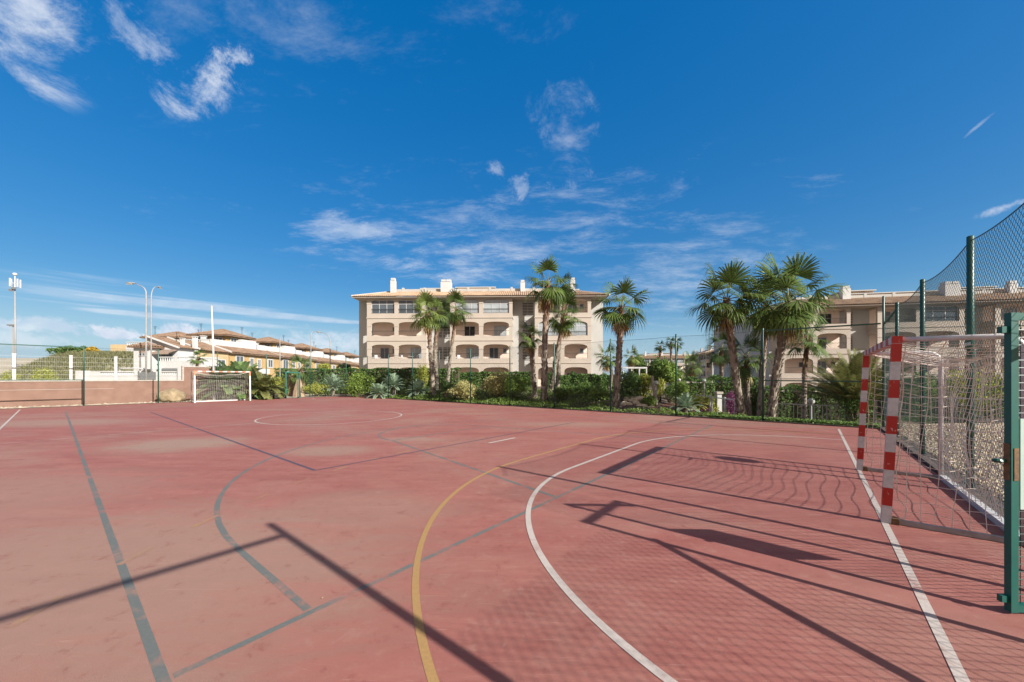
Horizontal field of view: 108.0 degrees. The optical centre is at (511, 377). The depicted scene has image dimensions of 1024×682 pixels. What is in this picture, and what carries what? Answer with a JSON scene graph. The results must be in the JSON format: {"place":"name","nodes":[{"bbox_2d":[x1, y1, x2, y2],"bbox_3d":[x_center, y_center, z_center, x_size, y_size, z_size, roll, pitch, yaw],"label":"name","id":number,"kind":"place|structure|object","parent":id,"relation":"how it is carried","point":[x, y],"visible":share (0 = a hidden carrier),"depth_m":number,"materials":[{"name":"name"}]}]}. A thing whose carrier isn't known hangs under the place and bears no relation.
{"place":"outdoors","nodes":[
{"label":"outdoors","id":0,"kind":"place"},
{"bbox_2d":[0,355,1019,426],"bbox_3d":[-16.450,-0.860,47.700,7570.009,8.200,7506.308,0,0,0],"label":"ground","id":1,"kind":"structure","parent":0,"point":[20,362],"depth_m":29.01,"materials":[{"name":"soil"}]},
{"bbox_2d":[8,273,20,352],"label":"telecom mast","id":2,"kind":"object","parent":1,"relation":"on","point":[14,288],"visible":0.83,"depth_m":61.92,"materials":[{"name":"metal"}]},
{"bbox_2d":[22,362,62,381],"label":"shrub","id":3,"kind":"object","parent":1,"relation":"on","point":[45,377],"visible":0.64,"depth_m":27.81,"materials":[{"name":"yellow plant"}]},
{"bbox_2d":[45,345,80,353],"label":"tree","id":4,"kind":"object","parent":1,"relation":"on","point":[59,349],"visible":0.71,"depth_m":55.66,"materials":[{"name":"green plant"}]},
{"bbox_2d":[0,350,133,381],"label":"grass","id":5,"kind":"structure","parent":1,"relation":"on","point":[58,367],"depth_m":48.13,"materials":[{"name":"green plant"}]},
{"bbox_2d":[0,366,226,406],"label":"boundary wall","id":6,"kind":"structure","parent":1,"relation":"on","point":[72,388],"depth_m":22.97,"materials":[{"name":"paint"}]},
{"bbox_2d":[5,353,134,379],"bbox_3d":[-27.634,-0.605,20.855,0.130,1.500,9.602,0,0,39],"label":"fence","id":7,"kind":"object","parent":6,"relation":"on","point":[14,374],"visible":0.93,"depth_m":22.26,"materials":[{"name":"white paint"}]},
{"bbox_2d":[75,366,180,379],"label":"boundary wall","id":8,"kind":"structure","parent":1,"relation":"on","point":[99,376],"depth_m":35.90,"materials":[{"name":"white paint"}]},
{"bbox_2d":[0,398,255,408],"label":"gravel strip","id":9,"kind":"object","parent":1,"relation":"on","point":[105,404],"depth_m":22.61,"materials":[{"name":"beige gravel"}]},
{"bbox_2d":[126,282,146,379],"bbox_3d":[-33.363,-3.434,33.073,1.892,10.149,0.302,0,0,0],"label":"street lamp","id":10,"kind":"object","parent":1,"relation":"on","point":[130,283],"visible":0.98,"depth_m":32.97,"materials":[{"name":"metal"}]},
{"bbox_2d":[150,286,161,371],"bbox_3d":[-38.388,-4.197,40.067,0.300,11.674,2.499,0,0,-23],"label":"street lamp","id":11,"kind":"object","parent":1,"relation":"on","point":[159,287],"visible":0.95,"depth_m":38.98,"materials":[{"name":"metal"}]},
{"bbox_2d":[126,329,199,351],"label":"townhouse","id":12,"kind":"structure","parent":1,"relation":"on","point":[176,335],"depth_m":59.83,"materials":[{"name":"paint"}]},
{"bbox_2d":[4,396,331,408],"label":"kerb","id":13,"kind":"structure","parent":1,"relation":"on","point":[136,403],"depth_m":22.25,"materials":[{"name":"concrete"}]},
{"bbox_2d":[156,388,185,401],"bbox_3d":[-22.874,1.214,24.999,1.701,1.036,1.223,0,0,0],"label":"boulder","id":14,"kind":"object","parent":1,"relation":"on","point":[178,394],"visible":0.8,"depth_m":24.65,"materials":[{"name":"stone"}]},
{"bbox_2d":[126,334,216,373],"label":"villa","id":15,"kind":"object","parent":1,"relation":"on","point":[167,345],"visible":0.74,"depth_m":44.86,"materials":[{"name":"paint"}]},
{"bbox_2d":[0,343,345,407],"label":"chain link fence","id":16,"kind":"object","parent":1,"relation":"on","point":[125,376],"visible":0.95,"depth_m":22.87,"materials":[{"name":"metal"}]},
{"bbox_2d":[188,348,208,365],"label":"fan palm","id":17,"kind":"object","parent":1,"relation":"on","point":[197,362],"visible":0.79,"depth_m":32.92,"materials":[{"name":"green plant"}]},
{"bbox_2d":[176,339,231,365],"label":"house","id":18,"kind":"structure","parent":1,"relation":"on","point":[208,348],"depth_m":51.83,"materials":[{"name":"paint"}]},
{"bbox_2d":[210,306,214,399],"bbox_3d":[-21.834,-1.720,27.200,0.336,7.121,0.336,0,0,-45],"label":"flagpole","id":19,"kind":"object","parent":1,"relation":"on","point":[213,369],"visible":0.69,"depth_m":27.16,"materials":[{"name":"white metal"}]},
{"bbox_2d":[195,363,248,399],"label":"date palm","id":20,"kind":"object","parent":1,"relation":"on","point":[220,383],"visible":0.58,"depth_m":26.91,"materials":[{"name":"green plant"}]},
{"bbox_2d":[181,324,283,376],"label":"townhouse","id":21,"kind":"structure","parent":1,"relation":"on","point":[241,345],"depth_m":60.31,"materials":[{"name":"paint"}]},
{"bbox_2d":[198,360,276,400],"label":"date palm","id":22,"kind":"object","parent":1,"relation":"on","point":[242,368],"visible":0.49,"depth_m":27.68,"materials":[{"name":"green plant"}]},
{"bbox_2d":[234,367,287,399],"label":"date palm","id":23,"kind":"object","parent":1,"relation":"on","point":[261,383],"visible":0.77,"depth_m":27.98,"materials":[{"name":"green plant"}]},
{"bbox_2d":[268,374,288,397],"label":"shrub","id":24,"kind":"object","parent":1,"relation":"on","point":[277,382],"visible":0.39,"depth_m":29.57,"materials":[{"name":"yellow plant"}]},
{"bbox_2d":[250,335,316,370],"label":"townhouse","id":25,"kind":"structure","parent":1,"relation":"on","point":[286,350],"depth_m":72.12,"materials":[{"name":"paint"}]},
{"bbox_2d":[285,354,314,388],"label":"fan palm","id":26,"kind":"object","parent":1,"relation":"on","point":[300,369],"visible":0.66,"depth_m":32.79,"materials":[{"name":"green plant"}]},
{"bbox_2d":[287,340,341,368],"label":"townhouse","id":27,"kind":"structure","parent":1,"relation":"on","point":[312,351],"depth_m":84.61,"materials":[{"name":"paint"}]},
{"bbox_2d":[301,382,329,396],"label":"shrub","id":28,"kind":"object","parent":1,"relation":"on","point":[318,388],"visible":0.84,"depth_m":32.48,"materials":[{"name":"yellow plant"}]},
{"bbox_2d":[319,373,346,395],"bbox_3d":[-16.134,0.655,33.439,2.658,2.170,2.652,0,0,0],"label":"cycad","id":29,"kind":"object","parent":1,"relation":"on","point":[332,379],"visible":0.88,"depth_m":33.35,"materials":[{"name":"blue plant"}]},
{"bbox_2d":[315,345,358,368],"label":"townhouse","id":30,"kind":"structure","parent":1,"relation":"on","point":[337,356],"depth_m":97.30,"materials":[{"name":"paint"}]},
{"bbox_2d":[345,367,376,396],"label":"shrub","id":31,"kind":"object","parent":1,"relation":"on","point":[356,385],"visible":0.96,"depth_m":31.18,"materials":[{"name":"green plant"}]},
{"bbox_2d":[273,367,461,393],"bbox_3d":[-14.541,0.278,36.904,19.219,2.702,1.608,0,0,6],"label":"hedge","id":32,"kind":"object","parent":1,"relation":"on","point":[323,373],"visible":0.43,"depth_m":36.48,"materials":[{"name":"green plant"}]},
{"bbox_2d":[367,381,392,398],"bbox_3d":[-10.506,1.050,29.593,2.100,1.639,2.063,0,0,0],"label":"cycad","id":33,"kind":"object","parent":1,"relation":"on","point":[379,389],"visible":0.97,"depth_m":29.33,"materials":[{"name":"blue plant"}]},
{"bbox_2d":[382,373,404,396],"bbox_3d":[-9.727,0.647,30.565,2.119,2.140,2.173,0,0,-42],"label":"cycad","id":34,"kind":"object","parent":1,"relation":"on","point":[392,377],"visible":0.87,"depth_m":30.29,"materials":[{"name":"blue plant"}]},
{"bbox_2d":[405,378,430,396],"bbox_3d":[-7.292,0.861,28.829,2.078,1.631,2.096,0,0,-38],"label":"cycad","id":35,"kind":"object","parent":1,"relation":"on","point":[418,383],"visible":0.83,"depth_m":28.52,"materials":[{"name":"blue plant"}]},
{"bbox_2d":[415,364,429,387],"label":"shrub","id":36,"kind":"object","parent":1,"relation":"on","point":[421,369],"visible":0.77,"depth_m":34.27,"materials":[{"name":"yellow plant"}]},
{"bbox_2d":[409,290,446,396],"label":"fan palm","id":37,"kind":"object","parent":1,"relation":"on","point":[427,322],"visible":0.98,"depth_m":27.81,"materials":[{"name":"green plant"}]},
{"bbox_2d":[423,297,451,389],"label":"fan palm","id":38,"kind":"object","parent":1,"relation":"on","point":[443,324],"visible":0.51,"depth_m":29.43,"materials":[{"name":"green plant"}]},
{"bbox_2d":[434,380,455,396],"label":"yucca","id":39,"kind":"object","parent":1,"relation":"on","point":[445,388],"visible":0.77,"depth_m":25.96,"materials":[{"name":"green plant"}]},
{"bbox_2d":[441,288,472,381],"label":"fan palm","id":40,"kind":"object","parent":1,"relation":"on","point":[456,317],"visible":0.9,"depth_m":30.93,"materials":[{"name":"green plant"}]},
{"bbox_2d":[446,376,477,401],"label":"shrub","id":41,"kind":"object","parent":1,"relation":"on","point":[459,388],"visible":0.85,"depth_m":24.43,"materials":[{"name":"yellow plant"}]},
{"bbox_2d":[351,278,609,385],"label":"apartment building","id":42,"kind":"structure","parent":1,"relation":"on","point":[385,321],"depth_m":49.87,"materials":[{"name":"white paint"}]},
{"bbox_2d":[372,300,393,313],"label":"window","id":43,"kind":"structure","parent":42,"relation":"in","point":[386,306],"depth_m":49.87,"materials":[{"name":"grey glass"}]},
{"bbox_2d":[399,300,420,312],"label":"window","id":44,"kind":"structure","parent":42,"relation":"in","point":[403,304],"depth_m":49.78,"materials":[{"name":"grey glass"}]},
{"bbox_2d":[456,300,478,312],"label":"window","id":45,"kind":"structure","parent":42,"relation":"in","point":[472,304],"depth_m":49.54,"materials":[{"name":"white glass"}]},
{"bbox_2d":[466,348,478,358],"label":"balcony door","id":46,"kind":"structure","parent":42,"relation":"in","point":[474,351],"depth_m":50.95,"materials":[{"name":"white paint"}]},
{"bbox_2d":[483,300,508,311],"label":"window","id":47,"kind":"structure","parent":42,"relation":"in","point":[487,303],"depth_m":49.44,"materials":[{"name":"white glass"}]},
{"bbox_2d":[568,322,586,334],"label":"window","id":48,"kind":"structure","parent":42,"relation":"in","point":[581,329],"depth_m":49.13,"materials":[{"name":"white glass"}]},
{"bbox_2d":[479,367,511,397],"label":"shrub","id":49,"kind":"object","parent":1,"relation":"on","point":[499,380],"visible":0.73,"depth_m":24.21,"materials":[{"name":"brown plant"}]},
{"bbox_2d":[460,371,531,388],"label":"hedge","id":50,"kind":"object","parent":1,"relation":"on","point":[477,378],"visible":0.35,"depth_m":37.26,"materials":[{"name":"green plant"}]},
{"bbox_2d":[500,373,530,399],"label":"shrub","id":51,"kind":"object","parent":1,"relation":"on","point":[513,381],"visible":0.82,"depth_m":23.49,"materials":[{"name":"green plant"}]},
{"bbox_2d":[517,319,541,399],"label":"fan palm","id":52,"kind":"object","parent":1,"relation":"on","point":[532,329],"visible":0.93,"depth_m":22.88,"materials":[{"name":"green plant"}]},
{"bbox_2d":[522,253,575,401],"bbox_3d":[2.220,-2.882,22.106,3.368,8.878,3.379,0,0,0],"label":"fan palm","id":53,"kind":"object","parent":1,"relation":"on","point":[549,300],"visible":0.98,"depth_m":21.92,"materials":[{"name":"green plant"}]},
{"bbox_2d":[542,293,583,395],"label":"fan palm","id":54,"kind":"object","parent":1,"relation":"on","point":[563,327],"visible":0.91,"depth_m":23.42,"materials":[{"name":"green plant"}]},
{"bbox_2d":[383,386,745,418],"bbox_3d":[1.421,1.162,24.782,25.086,1.054,7.120,0,0,39],"label":"ground cover","id":55,"kind":"object","parent":1,"relation":"on","point":[526,401],"visible":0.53,"depth_m":21.52,"materials":[{"name":"green plant"}]},
{"bbox_2d":[552,387,576,399],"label":"shrub","id":56,"kind":"object","parent":1,"relation":"on","point":[561,392],"visible":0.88,"depth_m":21.37,"materials":[{"name":"green plant"}]},
{"bbox_2d":[552,272,578,387],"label":"fan palm","id":57,"kind":"object","parent":1,"relation":"on","point":[559,367],"visible":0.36,"depth_m":25.94,"materials":[{"name":"green plant"}]},
{"bbox_2d":[570,381,595,396],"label":"shrub","id":58,"kind":"object","parent":1,"relation":"on","point":[583,389],"visible":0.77,"depth_m":22.10,"materials":[{"name":"green plant"}]},
{"bbox_2d":[548,371,622,390],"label":"hedge","id":59,"kind":"object","parent":1,"relation":"on","point":[590,378],"visible":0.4,"depth_m":30.05,"materials":[{"name":"green plant"}]},
{"bbox_2d":[589,385,609,399],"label":"shrub","id":60,"kind":"object","parent":1,"relation":"on","point":[600,392],"visible":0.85,"depth_m":20.58,"materials":[{"name":"green plant"}]},
{"bbox_2d":[592,344,615,392],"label":"fan palm","id":61,"kind":"object","parent":1,"relation":"on","point":[606,365],"visible":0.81,"depth_m":23.87,"materials":[{"name":"green plant"}]},
{"bbox_2d":[347,323,880,426],"bbox_3d":[-1.518,-0.035,22.496,34.010,3.610,0.064,0,0,39],"label":"chain link fence","id":62,"kind":"object","parent":1,"relation":"on","point":[763,364],"visible":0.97,"depth_m":15.91,"materials":[{"name":"green metal"}]},
{"bbox_2d":[354,396,877,428],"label":"kerb","id":63,"kind":"structure","parent":1,"relation":"on","point":[657,414],"depth_m":15.63,"materials":[{"name":"concrete"}]},
{"bbox_2d":[591,275,653,407],"bbox_3d":[5.527,-1.837,19.146,2.845,6.924,3.044,0,0,-42],"label":"fan palm","id":64,"kind":"object","parent":1,"relation":"on","point":[621,321],"visible":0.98,"depth_m":18.93,"materials":[{"name":"green plant"}]},
{"bbox_2d":[620,369,644,398],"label":"shrub","id":65,"kind":"object","parent":1,"relation":"on","point":[631,383],"visible":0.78,"depth_m":20.23,"materials":[{"name":"green plant"}]},
{"bbox_2d":[624,344,642,370],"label":"fan palm","id":66,"kind":"object","parent":1,"relation":"on","point":[633,360],"visible":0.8,"depth_m":39.76,"materials":[{"name":"green plant"}]},
{"bbox_2d":[626,356,651,374],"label":"tree mass","id":67,"kind":"object","parent":1,"relation":"on","point":[643,363],"visible":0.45,"depth_m":45.56,"materials":[{"name":"green plant"}]},
{"bbox_2d":[639,372,652,396],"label":"shrub","id":68,"kind":"object","parent":1,"relation":"on","point":[647,382],"visible":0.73,"depth_m":20.76,"materials":[{"name":"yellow plant"}]},
{"bbox_2d":[641,353,672,386],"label":"tree mass","id":69,"kind":"object","parent":1,"relation":"on","point":[657,366],"visible":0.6,"depth_m":45.02,"materials":[{"name":"green plant"}]},
{"bbox_2d":[628,351,693,380],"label":"apartment building","id":70,"kind":"structure","parent":1,"relation":"on","point":[650,355],"depth_m":167.48,"materials":[{"name":"white paint"}]},
{"bbox_2d":[657,378,665,401],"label":"clipped shrub","id":71,"kind":"object","parent":1,"relation":"on","point":[660,386],"visible":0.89,"depth_m":21.40,"materials":[{"name":"yellow plant"}]},
{"bbox_2d":[662,383,674,402],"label":"clipped shrub","id":72,"kind":"object","parent":1,"relation":"on","point":[665,392],"visible":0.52,"depth_m":21.91,"materials":[{"name":"green plant"}]},
{"bbox_2d":[656,358,684,383],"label":"tree mass","id":73,"kind":"object","parent":1,"relation":"on","point":[668,372],"visible":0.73,"depth_m":43.80,"materials":[{"name":"green plant"}]},
{"bbox_2d":[668,379,692,404],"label":"clipped shrub","id":74,"kind":"object","parent":1,"relation":"on","point":[681,387],"visible":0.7,"depth_m":20.41,"materials":[{"name":"green plant"}]},
{"bbox_2d":[669,392,702,411],"bbox_3d":[8.535,1.270,18.275,1.628,1.138,1.574,0,0,0],"label":"cycad","id":75,"kind":"object","parent":1,"relation":"on","point":[686,402],"visible":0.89,"depth_m":18.13,"materials":[{"name":"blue plant"}]},
{"bbox_2d":[680,350,704,382],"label":"fan palm","id":76,"kind":"object","parent":1,"relation":"on","point":[692,358],"visible":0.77,"depth_m":37.86,"materials":[{"name":"green plant"}]},
{"bbox_2d":[688,346,713,381],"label":"apartment building","id":77,"kind":"structure","parent":1,"relation":"on","point":[701,353],"depth_m":134.49,"materials":[{"name":"white paint"}]},
{"bbox_2d":[696,394,734,414],"bbox_3d":[10.169,1.602,18.400,0.119,1.565,2.166,0,0,-39],"label":"railing","id":78,"kind":"object","parent":1,"relation":"on","point":[710,403],"visible":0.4,"depth_m":18.52,"materials":[{"name":"white metal"}]},
{"bbox_2d":[703,330,742,382],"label":"fan palm","id":79,"kind":"object","parent":1,"relation":"on","point":[720,354],"visible":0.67,"depth_m":29.81,"materials":[{"name":"green plant"}]},
{"bbox_2d":[682,374,765,415],"bbox_3d":[14.863,1.478,26.164,5.137,3.484,1.752,0,0,6],"label":"hedge","id":80,"kind":"object","parent":1,"relation":"on","point":[711,388],"visible":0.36,"depth_m":25.73,"materials":[{"name":"green plant"}]},
{"bbox_2d":[684,255,773,415],"bbox_3d":[8.825,-1.639,15.488,3.146,6.878,2.823,0,0,13],"label":"fan palm","id":81,"kind":"object","parent":1,"relation":"on","point":[727,315],"visible":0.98,"depth_m":15.37,"materials":[{"name":"green plant"}]},
{"bbox_2d":[722,390,736,414],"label":"bougainvillea","id":82,"kind":"object","parent":1,"relation":"on","point":[732,395],"visible":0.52,"depth_m":20.47,"materials":[{"name":"purple plant"}]},
{"bbox_2d":[721,333,774,415],"bbox_3d":[11.104,0.069,17.630,2.424,4.508,2.283,0,0,0],"label":"fan palm","id":83,"kind":"object","parent":1,"relation":"on","point":[750,367],"visible":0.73,"depth_m":17.62,"materials":[{"name":"green plant"}]},
{"bbox_2d":[732,266,808,415],"bbox_3d":[11.483,-1.427,16.778,3.226,7.040,2.955,0,0,0],"label":"fan palm","id":84,"kind":"object","parent":1,"relation":"on","point":[759,398],"visible":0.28,"depth_m":16.60,"materials":[{"name":"green plant"}]},
{"bbox_2d":[709,413,881,428],"bbox_3d":[9.999,1.559,13.607,5.070,0.243,0.575,0,0,39],"label":"ground cover","id":85,"kind":"object","parent":1,"relation":"on","point":[832,422],"visible":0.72,"depth_m":13.26,"materials":[{"name":"green plant"}]},
{"bbox_2d":[737,250,856,416],"bbox_3d":[11.076,-1.734,14.894,3.755,7.046,3.509,0,0,0],"label":"fan palm","id":86,"kind":"object","parent":1,"relation":"on","point":[786,315],"visible":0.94,"depth_m":14.57,"materials":[{"name":"green plant"}]},
{"bbox_2d":[784,315,832,418],"bbox_3d":[15.007,-0.045,19.113,2.213,6.410,2.417,0,0,0],"label":"fan palm","id":87,"kind":"object","parent":1,"relation":"on","point":[807,349],"visible":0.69,"depth_m":18.95,"materials":[{"name":"green plant"}]},
{"bbox_2d":[778,403,844,420],"bbox_3d":[13.031,1.781,16.150,2.944,1.413,0.117,0,0,32],"label":"picket fence","id":88,"kind":"object","parent":1,"relation":"on","point":[809,410],"visible":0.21,"depth_m":16.13,"materials":[{"name":"metal"}]},
{"bbox_2d":[757,384,880,421],"bbox_3d":[20.294,1.798,23.666,8.134,2.844,1.630,0,0,18],"label":"hedge","id":89,"kind":"object","parent":1,"relation":"on","point":[797,398],"visible":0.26,"depth_m":23.84,"materials":[{"name":"green plant"}]},
{"bbox_2d":[829,377,878,422],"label":"shrub","id":90,"kind":"object","parent":1,"relation":"on","point":[852,404],"visible":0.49,"depth_m":14.76,"materials":[{"name":"green plant"}]},
{"bbox_2d":[789,348,925,421],"bbox_3d":[13.998,0.500,15.167,4.119,3.442,4.269,0,0,0],"label":"date palm","id":91,"kind":"object","parent":1,"relation":"on","point":[855,370],"visible":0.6,"depth_m":14.84,"materials":[{"name":"green plant"}]},
{"bbox_2d":[712,280,1023,391],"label":"apartment building","id":92,"kind":"structure","parent":1,"relation":"on","point":[859,307],"depth_m":45.52,"materials":[{"name":"white paint"}]},
{"bbox_2d":[925,306,957,320],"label":"window","id":93,"kind":"structure","parent":92,"relation":"in","point":[933,308],"depth_m":43.46,"materials":[{"name":"grey glass"}]},
{"bbox_2d":[879,367,936,421],"bbox_3d":[17.556,0.940,15.983,2.344,2.952,1.957,0,0,0],"label":"shrub","id":94,"kind":"object","parent":1,"relation":"on","point":[919,394],"visible":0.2,"depth_m":15.99,"materials":[{"name":"green plant"}]},
{"bbox_2d":[879,427,1003,515],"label":"kerb","id":95,"kind":"structure","parent":1,"relation":"on","point":[930,464],"depth_m":6.43,"materials":[{"name":"concrete"}]},
{"bbox_2d":[870,375,1019,417],"bbox_3d":[19.563,0.773,15.931,6.460,1.895,1.279,0,0,18],"label":"hedge","id":96,"kind":"object","parent":1,"relation":"on","point":[878,409],"visible":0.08,"depth_m":15.86,"materials":[{"name":"green plant"}]},
{"bbox_2d":[873,396,1019,422],"bbox_3d":[16.577,1.305,13.892,4.450,1.230,0.143,0,0,44],"label":"picket fence","id":97,"kind":"object","parent":1,"relation":"on","point":[874,420],"visible":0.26,"depth_m":13.87,"materials":[{"name":"white metal"}]},
{"bbox_2d":[882,203,1023,511],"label":"chain link fence","id":98,"kind":"object","parent":1,"relation":"on","point":[970,288],"visible":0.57,"depth_m":5.55,"materials":[{"name":"green metal"}]},
{"bbox_2d":[991,312,1023,612],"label":"gate leaf","id":99,"kind":"object","parent":98,"relation":"attached to","point":[1012,460],"visible":1,"depth_m":2.54,"materials":[{"name":"green metal"}]},
{"bbox_2d":[929,366,996,422],"bbox_3d":[17.818,0.631,14.601,2.477,2.763,1.591,0,0,16],"label":"shrub","id":100,"kind":"object","parent":1,"relation":"on","point":[963,391],"visible":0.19,"depth_m":14.57,"materials":[{"name":"green plant"}]},
{"bbox_2d":[0,396,1023,681],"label":"court","id":101,"kind":"object","parent":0,"point":[342,538],"visible":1,"depth_m":3.47,"materials":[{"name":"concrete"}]},
{"bbox_2d":[191,371,250,402],"bbox_3d":[-19.881,0.580,25.464,1.040,2.080,3.159,0,0,39],"label":"handball goal","id":102,"kind":"object","parent":101,"relation":"on","point":[194,391],"visible":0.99,"depth_m":25.55,"materials":[{"name":"metal"}]},
{"bbox_2d":[285,372,299,397],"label":"metal gate","id":103,"kind":"structure","parent":101,"relation":"on","point":[298,384],"depth_m":29.40,"materials":[{"name":"green metal"}]},
{"bbox_2d":[856,334,1023,545],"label":"handball goal","id":104,"kind":"object","parent":101,"relation":"on","point":[896,354],"visible":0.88,"depth_m":4.13,"materials":[{"name":"paint"}]},
{"bbox_2d":[0,0,1023,377],"label":"sky","id":105,"kind":"structure","parent":0,"point":[269,165],"materials":[{"name":"blue"}]},
{"bbox_2d":[648,400,698,411],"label":"path","id":106,"kind":"structure","parent":0,"point":[668,405],"depth_m":19.30,"materials":[{"name":"beige stone"}]},
{"bbox_2d":[885,422,1003,500],"bbox_3d":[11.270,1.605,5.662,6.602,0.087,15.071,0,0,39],"label":"gravel","id":107,"kind":"structure","parent":0,"point":[983,435],"depth_m":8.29,"materials":[{"name":"beige gravel"}]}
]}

